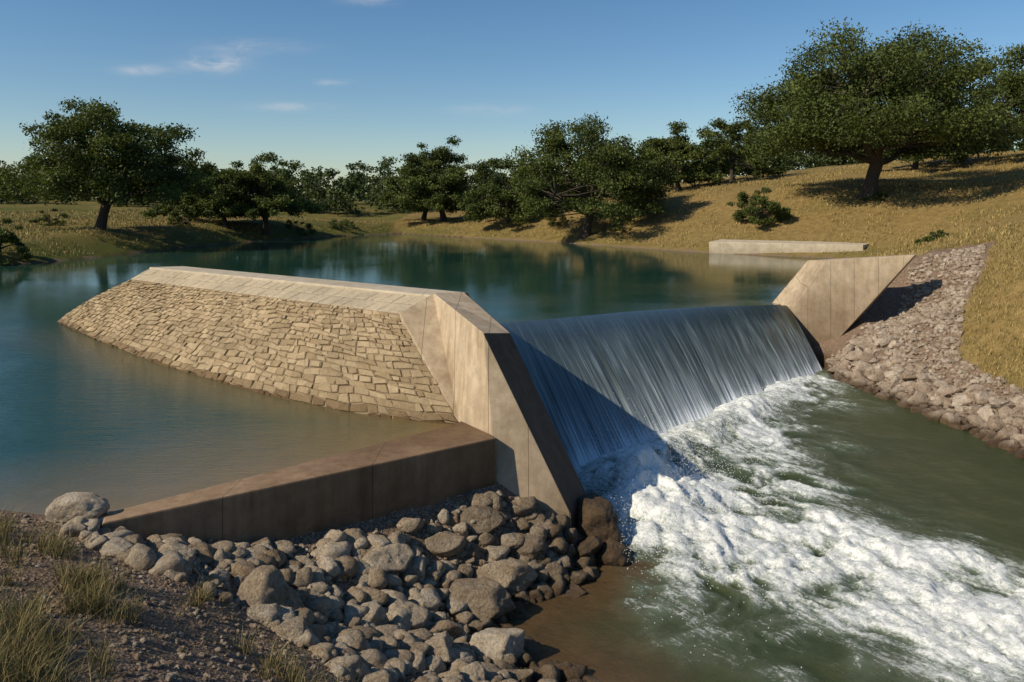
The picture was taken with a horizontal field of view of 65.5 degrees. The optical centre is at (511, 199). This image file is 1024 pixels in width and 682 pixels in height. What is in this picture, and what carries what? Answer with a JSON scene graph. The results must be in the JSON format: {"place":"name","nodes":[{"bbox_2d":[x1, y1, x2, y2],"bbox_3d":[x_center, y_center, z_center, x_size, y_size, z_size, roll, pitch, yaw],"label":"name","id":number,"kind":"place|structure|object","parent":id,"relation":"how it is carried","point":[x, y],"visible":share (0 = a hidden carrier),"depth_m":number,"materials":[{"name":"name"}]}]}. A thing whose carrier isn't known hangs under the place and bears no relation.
{"place":"outdoors","nodes":[
{"label":"outdoors","id":0,"kind":"place"},
{"bbox_2d":[0,234,829,525],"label":"lake water","id":1,"kind":"structure","parent":0,"point":[118,429],"depth_m":26.23,"materials":[{"name":"teal liquid"}]},
{"bbox_2d":[500,305,821,470],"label":"weir waterfall","id":2,"kind":"structure","parent":1,"relation":"in","point":[685,365],"depth_m":29.55,"materials":[{"name":"liquid"}]},
{"bbox_2d":[0,152,1023,681],"bbox_3d":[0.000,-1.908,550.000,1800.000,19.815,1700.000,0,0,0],"label":"ground","id":3,"kind":"structure","parent":0,"point":[918,218],"depth_m":68.29,"materials":[{"name":"soil"}]},
{"bbox_2d":[0,218,33,265],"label":"bush","id":4,"kind":"object","parent":3,"relation":"on","point":[7,236],"visible":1,"depth_m":61.45,"materials":[{"name":"green plant"}]},
{"bbox_2d":[28,208,68,225],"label":"shrub","id":5,"kind":"object","parent":3,"relation":"on","point":[46,217],"visible":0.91,"depth_m":85.28,"materials":[{"name":"green plant"}]},
{"bbox_2d":[45,492,109,522],"bbox_3d":[-6.662,4.830,12.348,0.832,0.588,0.660,0,0,0],"label":"boulder","id":6,"kind":"object","parent":3,"relation":"on","point":[71,505],"visible":0.77,"depth_m":12.12,"materials":[{"name":"stone"}]},
{"bbox_2d":[0,96,218,229],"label":"oak tree","id":7,"kind":"object","parent":3,"relation":"on","point":[151,174],"visible":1,"depth_m":75.69,"materials":[{"name":"green plant"}]},
{"bbox_2d":[158,541,195,562],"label":"boulder","id":8,"kind":"object","parent":3,"relation":"on","point":[187,552],"visible":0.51,"depth_m":11.67,"materials":[{"name":"stone"}]},
{"bbox_2d":[167,212,192,226],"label":"shrub","id":9,"kind":"object","parent":3,"relation":"on","point":[178,219],"visible":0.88,"depth_m":91.76,"materials":[{"name":"green plant"}]},
{"bbox_2d":[0,498,362,681],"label":"dry grass tufts","id":10,"kind":"object","parent":3,"relation":"on","point":[13,668],"visible":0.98,"depth_m":8.93,"materials":[{"name":"green plant"}]},
{"bbox_2d":[140,157,228,221],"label":"oak tree","id":11,"kind":"object","parent":3,"relation":"on","point":[169,209],"visible":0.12,"depth_m":98.70,"materials":[{"name":"green plant"}]},
{"bbox_2d":[0,513,416,676],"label":"sparse ground grass","id":12,"kind":"structure","parent":3,"relation":"on","point":[140,607],"depth_m":9.61,"materials":[{"name":"brown plant"}]},
{"bbox_2d":[176,167,266,228],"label":"oak tree","id":13,"kind":"object","parent":3,"relation":"on","point":[204,206],"visible":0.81,"depth_m":94.98,"materials":[{"name":"green plant"}]},
{"bbox_2d":[230,558,256,577],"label":"boulder","id":14,"kind":"object","parent":3,"relation":"on","point":[242,566],"visible":0.48,"depth_m":11.79,"materials":[{"name":"stone"}]},
{"bbox_2d":[57,266,468,424],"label":"stone embankment dam","id":15,"kind":"structure","parent":3,"relation":"on","point":[347,346],"depth_m":21.82,"materials":[{"name":"stone"}]},
{"bbox_2d":[203,151,326,235],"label":"oak tree","id":16,"kind":"object","parent":3,"relation":"on","point":[276,195],"visible":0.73,"depth_m":97.84,"materials":[{"name":"green plant"}]},
{"bbox_2d":[234,565,305,609],"bbox_3d":[-3.598,5.603,11.326,1.099,0.687,0.830,0,0,32],"label":"boulder","id":17,"kind":"object","parent":3,"relation":"on","point":[265,584],"visible":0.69,"depth_m":11.21,"materials":[{"name":"stone"}]},
{"bbox_2d":[0,489,571,681],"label":"gravel pebbles","id":18,"kind":"object","parent":3,"relation":"on","point":[163,661],"visible":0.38,"depth_m":9.56,"materials":[{"name":"gravel"}]},
{"bbox_2d":[270,616,308,641],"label":"boulder","id":19,"kind":"object","parent":3,"relation":"on","point":[287,627],"visible":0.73,"depth_m":10.61,"materials":[{"name":"stone"}]},
{"bbox_2d":[102,421,495,540],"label":"retaining wall","id":20,"kind":"structure","parent":3,"relation":"on","point":[431,467],"depth_m":14.21,"materials":[{"name":"concrete"}]},
{"bbox_2d":[285,219,315,235],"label":"shrub","id":21,"kind":"object","parent":3,"relation":"on","point":[309,227],"visible":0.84,"depth_m":103.99,"materials":[{"name":"green plant"}]},
{"bbox_2d":[315,555,340,577],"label":"boulder","id":22,"kind":"object","parent":3,"relation":"on","point":[329,566],"visible":0.56,"depth_m":12.86,"materials":[{"name":"stone"}]},
{"bbox_2d":[58,488,601,681],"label":"foreground rocks","id":23,"kind":"object","parent":3,"relation":"on","point":[397,649],"visible":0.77,"depth_m":12.33,"materials":[{"name":"stone"}]},
{"bbox_2d":[327,219,354,229],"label":"shrub","id":24,"kind":"object","parent":3,"relation":"on","point":[344,222],"visible":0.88,"depth_m":111.38,"materials":[{"name":"green plant"}]},
{"bbox_2d":[363,605,388,625],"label":"boulder","id":25,"kind":"object","parent":3,"relation":"on","point":[376,615],"visible":0.45,"depth_m":12.02,"materials":[{"name":"stone"}]},
{"bbox_2d":[362,543,413,573],"bbox_3d":[-2.125,6.244,13.646,0.862,0.537,0.755,0,0,0],"label":"boulder","id":26,"kind":"object","parent":3,"relation":"on","point":[395,557],"visible":0.74,"depth_m":13.55,"materials":[{"name":"stone"}]},
{"bbox_2d":[386,599,429,629],"bbox_3d":[-1.717,6.595,12.548,0.816,0.428,0.625,0,0,0],"label":"boulder","id":27,"kind":"object","parent":3,"relation":"on","point":[419,617],"visible":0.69,"depth_m":12.52,"materials":[{"name":"stone"}]},
{"bbox_2d":[375,149,469,220],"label":"oak tree","id":28,"kind":"object","parent":3,"relation":"on","point":[388,203],"visible":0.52,"depth_m":119.34,"materials":[{"name":"green plant"}]},
{"bbox_2d":[424,631,452,664],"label":"boulder","id":29,"kind":"object","parent":3,"relation":"on","point":[440,644],"visible":0.51,"depth_m":11.71,"materials":[{"name":"stone"}]},
{"bbox_2d":[387,135,492,221],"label":"oak tree","id":30,"kind":"object","parent":3,"relation":"on","point":[455,176],"visible":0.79,"depth_m":118.16,"materials":[{"name":"green plant"}]},
{"bbox_2d":[426,620,463,638],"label":"boulder","id":31,"kind":"object","parent":3,"relation":"on","point":[454,629],"visible":0.49,"depth_m":12.43,"materials":[{"name":"stone"}]},
{"bbox_2d":[424,531,466,556],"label":"boulder","id":32,"kind":"object","parent":3,"relation":"on","point":[445,544],"visible":1,"depth_m":14.50,"materials":[{"name":"stone"}]},
{"bbox_2d":[459,661,485,681],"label":"boulder","id":33,"kind":"object","parent":3,"relation":"on","point":[473,672],"visible":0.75,"depth_m":11.24,"materials":[{"name":"stone"}]},
{"bbox_2d":[448,577,515,620],"bbox_3d":[-0.518,6.983,13.654,1.188,0.852,0.778,0,0,0],"label":"boulder","id":34,"kind":"object","parent":3,"relation":"on","point":[485,597],"visible":0.7,"depth_m":13.49,"materials":[{"name":"stone"}]},
{"bbox_2d":[460,505,503,534],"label":"boulder","id":35,"kind":"object","parent":3,"relation":"on","point":[488,519],"visible":0.95,"depth_m":15.16,"materials":[{"name":"stone"}]},
{"bbox_2d":[399,292,585,527],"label":"spillway wing wall","id":36,"kind":"structure","parent":3,"relation":"on","point":[466,347],"depth_m":17.07,"materials":[{"name":"concrete"}]},
{"bbox_2d":[469,627,524,664],"bbox_3d":[-0.270,6.980,12.362,0.712,0.571,0.899,0,0,40],"label":"boulder","id":37,"kind":"object","parent":3,"relation":"on","point":[495,645],"visible":0.74,"depth_m":12.28,"materials":[{"name":"stone"}]},
{"bbox_2d":[473,559,537,597],"bbox_3d":[-0.137,6.847,14.406,1.212,0.627,0.577,0,0,-19],"label":"boulder","id":38,"kind":"object","parent":3,"relation":"on","point":[513,577],"visible":0.71,"depth_m":14.29,"materials":[{"name":"stone"}]},
{"bbox_2d":[456,154,560,224],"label":"oak tree","id":39,"kind":"object","parent":3,"relation":"on","point":[477,200],"visible":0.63,"depth_m":104.22,"materials":[{"name":"green plant"}]},
{"bbox_2d":[0,150,1023,261],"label":"meadow grass","id":40,"kind":"structure","parent":3,"relation":"on","point":[147,220],"depth_m":89.25,"materials":[{"name":"plant"}]},
{"bbox_2d":[0,134,1023,215],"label":"distant tree line","id":41,"kind":"object","parent":3,"relation":"on","point":[354,186],"visible":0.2,"depth_m":140.96,"materials":[{"name":"green plant"}]},
{"bbox_2d":[508,669,533,681],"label":"boulder","id":42,"kind":"object","parent":3,"relation":"on","point":[523,675],"visible":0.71,"depth_m":11.66,"materials":[{"name":"stone"}]},
{"bbox_2d":[509,533,544,559],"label":"boulder","id":43,"kind":"object","parent":3,"relation":"on","point":[532,546],"visible":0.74,"depth_m":14.97,"materials":[{"name":"stone"}]},
{"bbox_2d":[528,519,551,533],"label":"boulder","id":44,"kind":"object","parent":3,"relation":"on","point":[546,522],"visible":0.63,"depth_m":15.68,"materials":[{"name":"stone"}]},
{"bbox_2d":[547,213,578,225],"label":"shrub","id":45,"kind":"object","parent":3,"relation":"on","point":[562,219],"visible":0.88,"depth_m":99.55,"materials":[{"name":"green plant"}]},
{"bbox_2d":[560,582,586,597],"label":"boulder","id":46,"kind":"object","parent":3,"relation":"on","point":[573,589],"visible":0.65,"depth_m":14.53,"materials":[{"name":"stone"}]},
{"bbox_2d":[575,535,602,557],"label":"wet boulder","id":47,"kind":"object","parent":3,"relation":"on","point":[590,545],"visible":0.73,"depth_m":15.57,"materials":[{"name":"stone"}]},
{"bbox_2d":[583,566,599,580],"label":"boulder","id":48,"kind":"object","parent":3,"relation":"on","point":[593,571],"visible":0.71,"depth_m":15.14,"materials":[{"name":"stone"}]},
{"bbox_2d":[503,112,682,239],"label":"oak tree","id":49,"kind":"object","parent":3,"relation":"on","point":[608,166],"visible":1,"depth_m":89.17,"materials":[{"name":"green plant"}]},
{"bbox_2d":[576,492,622,542],"bbox_3d":[1.736,6.900,16.690,1.144,1.359,1.283,0,0,0],"label":"wet boulder","id":50,"kind":"object","parent":3,"relation":"on","point":[597,516],"visible":0.65,"depth_m":16.19,"materials":[{"name":"stone"}]},
{"bbox_2d":[596,538,633,566],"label":"wet boulder","id":51,"kind":"object","parent":3,"relation":"on","point":[613,552],"visible":0.75,"depth_m":15.60,"materials":[{"name":"stone"}]},
{"bbox_2d":[607,218,631,231],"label":"shrub","id":52,"kind":"object","parent":3,"relation":"on","point":[620,227],"visible":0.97,"depth_m":89.73,"materials":[{"name":"green plant"}]},
{"bbox_2d":[632,119,726,190],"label":"oak tree","id":53,"kind":"object","parent":3,"relation":"on","point":[677,149],"visible":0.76,"depth_m":104.13,"materials":[{"name":"green plant"}]},
{"bbox_2d":[691,117,788,181],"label":"oak tree","id":54,"kind":"object","parent":3,"relation":"on","point":[729,165],"visible":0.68,"depth_m":109.89,"materials":[{"name":"green plant"}]},
{"bbox_2d":[725,186,792,225],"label":"shrub","id":55,"kind":"object","parent":3,"relation":"on","point":[770,207],"visible":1,"depth_m":78.54,"materials":[{"name":"green plant"}]},
{"bbox_2d":[709,239,868,253],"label":"lakeside wall","id":56,"kind":"structure","parent":3,"relation":"on","point":[724,246],"depth_m":71.48,"materials":[{"name":"concrete"}]},
{"bbox_2d":[772,254,916,345],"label":"spillway abutment wall","id":57,"kind":"structure","parent":3,"relation":"on","point":[823,300],"depth_m":35.99,"materials":[{"name":"concrete"}]},
{"bbox_2d":[859,191,887,200],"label":"shrub","id":58,"kind":"object","parent":3,"relation":"on","point":[882,194],"visible":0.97,"depth_m":78.74,"materials":[{"name":"green plant"}]},
{"bbox_2d":[729,17,1023,199],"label":"oak tree","id":59,"kind":"object","parent":3,"relation":"on","point":[908,85],"visible":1,"depth_m":74.35,"materials":[{"name":"green plant"}]},
{"bbox_2d":[854,104,973,169],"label":"oak tree","id":60,"kind":"object","parent":3,"relation":"on","point":[915,164],"visible":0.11,"depth_m":100.63,"materials":[{"name":"green plant"}]},
{"bbox_2d":[825,244,1023,444],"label":"rubble stones","id":61,"kind":"object","parent":3,"relation":"on","point":[899,329],"visible":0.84,"depth_m":31.61,"materials":[{"name":"grey stone"}]},
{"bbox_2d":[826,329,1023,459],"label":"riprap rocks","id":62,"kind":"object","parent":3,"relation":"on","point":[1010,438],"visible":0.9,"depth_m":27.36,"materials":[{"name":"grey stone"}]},
{"bbox_2d":[914,230,949,244],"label":"shrub","id":63,"kind":"object","parent":3,"relation":"on","point":[932,237],"visible":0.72,"depth_m":61.98,"materials":[{"name":"green plant"}]},
{"bbox_2d":[913,220,1023,389],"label":"bank grass","id":64,"kind":"structure","parent":3,"relation":"on","point":[1010,242],"depth_m":30.85,"materials":[{"name":"plant"}]},
{"bbox_2d":[961,43,1023,137],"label":"oak tree","id":65,"kind":"object","parent":3,"relation":"on","point":[1012,81],"visible":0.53,"depth_m":93.07,"materials":[{"name":"green plant"}]},
{"bbox_2d":[0,0,1023,195],"label":"sky","id":66,"kind":"structure","parent":0,"point":[334,84],"materials":[{"name":"blue"}]},
{"bbox_2d":[506,367,1023,681],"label":"river water","id":67,"kind":"structure","parent":0,"point":[933,511],"depth_m":15.85,"materials":[{"name":"white liquid"}]},
{"bbox_2d":[538,678,557,681],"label":"boulder","id":68,"kind":"object","parent":67,"relation":"in","point":[546,680],"visible":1,"depth_m":11.37,"materials":[{"name":"stone"}]},
{"bbox_2d":[583,374,934,671],"bbox_3d":[4.675,6.231,19.951,7.582,1.563,21.405,0,0,16],"label":"water spray","id":69,"kind":"object","parent":67,"relation":"on","point":[699,486],"visible":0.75,"depth_m":18.10,"materials":[{"name":"white liquid"}]}
]}

